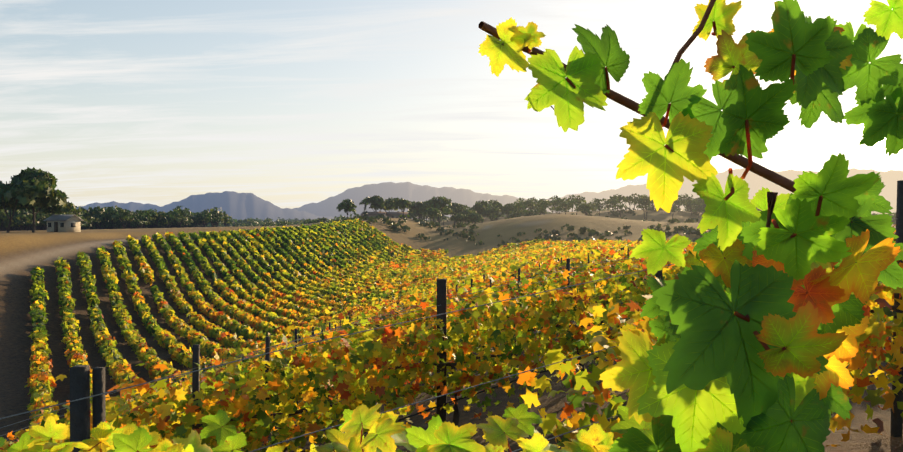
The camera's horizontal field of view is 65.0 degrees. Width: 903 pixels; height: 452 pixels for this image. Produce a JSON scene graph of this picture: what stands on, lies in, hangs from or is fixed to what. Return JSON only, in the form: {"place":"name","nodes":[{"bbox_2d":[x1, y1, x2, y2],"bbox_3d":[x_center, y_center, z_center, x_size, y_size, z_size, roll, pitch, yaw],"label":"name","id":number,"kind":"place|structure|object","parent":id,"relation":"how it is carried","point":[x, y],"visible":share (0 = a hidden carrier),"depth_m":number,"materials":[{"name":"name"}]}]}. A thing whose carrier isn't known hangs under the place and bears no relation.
{"place":"outdoors","nodes":[
{"label":"outdoors","id":0,"kind":"place"},
{"bbox_2d":[174,207,711,246],"bbox_3d":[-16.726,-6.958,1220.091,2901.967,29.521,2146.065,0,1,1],"label":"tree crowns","id":1,"kind":"object","parent":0,"point":[297,221],"visible":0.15,"depth_m":280.31,"materials":[{"name":"green plant"}]},
{"bbox_2d":[0,210,902,451],"bbox_3d":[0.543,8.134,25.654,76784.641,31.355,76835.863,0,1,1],"label":"ground","id":2,"kind":"structure","parent":0,"point":[23,254],"depth_m":91.19,"materials":[{"name":"brown soil"}]},
{"bbox_2d":[43,210,407,231],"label":"buildings","id":3,"kind":"structure","parent":2,"relation":"on","point":[63,223],"depth_m":144.71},
{"bbox_2d":[34,216,634,414],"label":"vine trunks","id":4,"kind":"object","parent":2,"relation":"on","point":[39,320],"visible":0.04,"depth_m":118.64,"materials":[{"name":"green plant"}]},
{"bbox_2d":[24,214,696,431],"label":"vineyard rows","id":5,"kind":"object","parent":4,"relation":"on","point":[515,255],"visible":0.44,"depth_m":109.47,"materials":[{"name":"green plant"}]},
{"bbox_2d":[0,197,894,232],"bbox_3d":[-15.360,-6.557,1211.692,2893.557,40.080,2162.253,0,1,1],"label":"tree trunks","id":6,"kind":"object","parent":2,"relation":"on","point":[21,228],"visible":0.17,"depth_m":317.25,"materials":[{"name":"brown plant"}]},
{"bbox_2d":[0,167,895,230],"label":"trees","id":7,"kind":"object","parent":6,"relation":"attached to","point":[30,189],"visible":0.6,"depth_m":338.83,"materials":[{"name":"green plant"}]},
{"bbox_2d":[0,0,902,451],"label":"vine leaves","id":8,"kind":"object","parent":2,"relation":"on","point":[758,328],"visible":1,"depth_m":0.71,"materials":[{"name":"green plant"}]},
{"bbox_2d":[478,0,897,240],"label":"vine canes","id":9,"kind":"object","parent":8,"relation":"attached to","point":[763,172],"visible":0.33,"depth_m":0.81,"materials":[{"name":"brown wood"}]},
{"bbox_2d":[0,180,902,451],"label":"vineyard trellis","id":10,"kind":"object","parent":2,"relation":"on","point":[79,402],"visible":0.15,"depth_m":4.85,"materials":[{"name":"brown wood"}]},
{"bbox_2d":[1,225,902,451],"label":"vine leaves","id":11,"kind":"object","parent":2,"relation":"on","point":[311,369],"visible":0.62,"depth_m":6.78,"materials":[{"name":"yellow plant"}]},
{"bbox_2d":[0,0,902,208],"label":"sky","id":12,"kind":"structure","parent":0,"point":[291,104],"materials":[{"name":"white"}]},
{"bbox_2d":[76,168,902,221],"bbox_3d":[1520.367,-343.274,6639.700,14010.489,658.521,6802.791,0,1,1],"label":"mountains","id":13,"kind":"structure","parent":0,"point":[237,206],"depth_m":7059.64,"materials":[{"name":"stone"}]}
]}

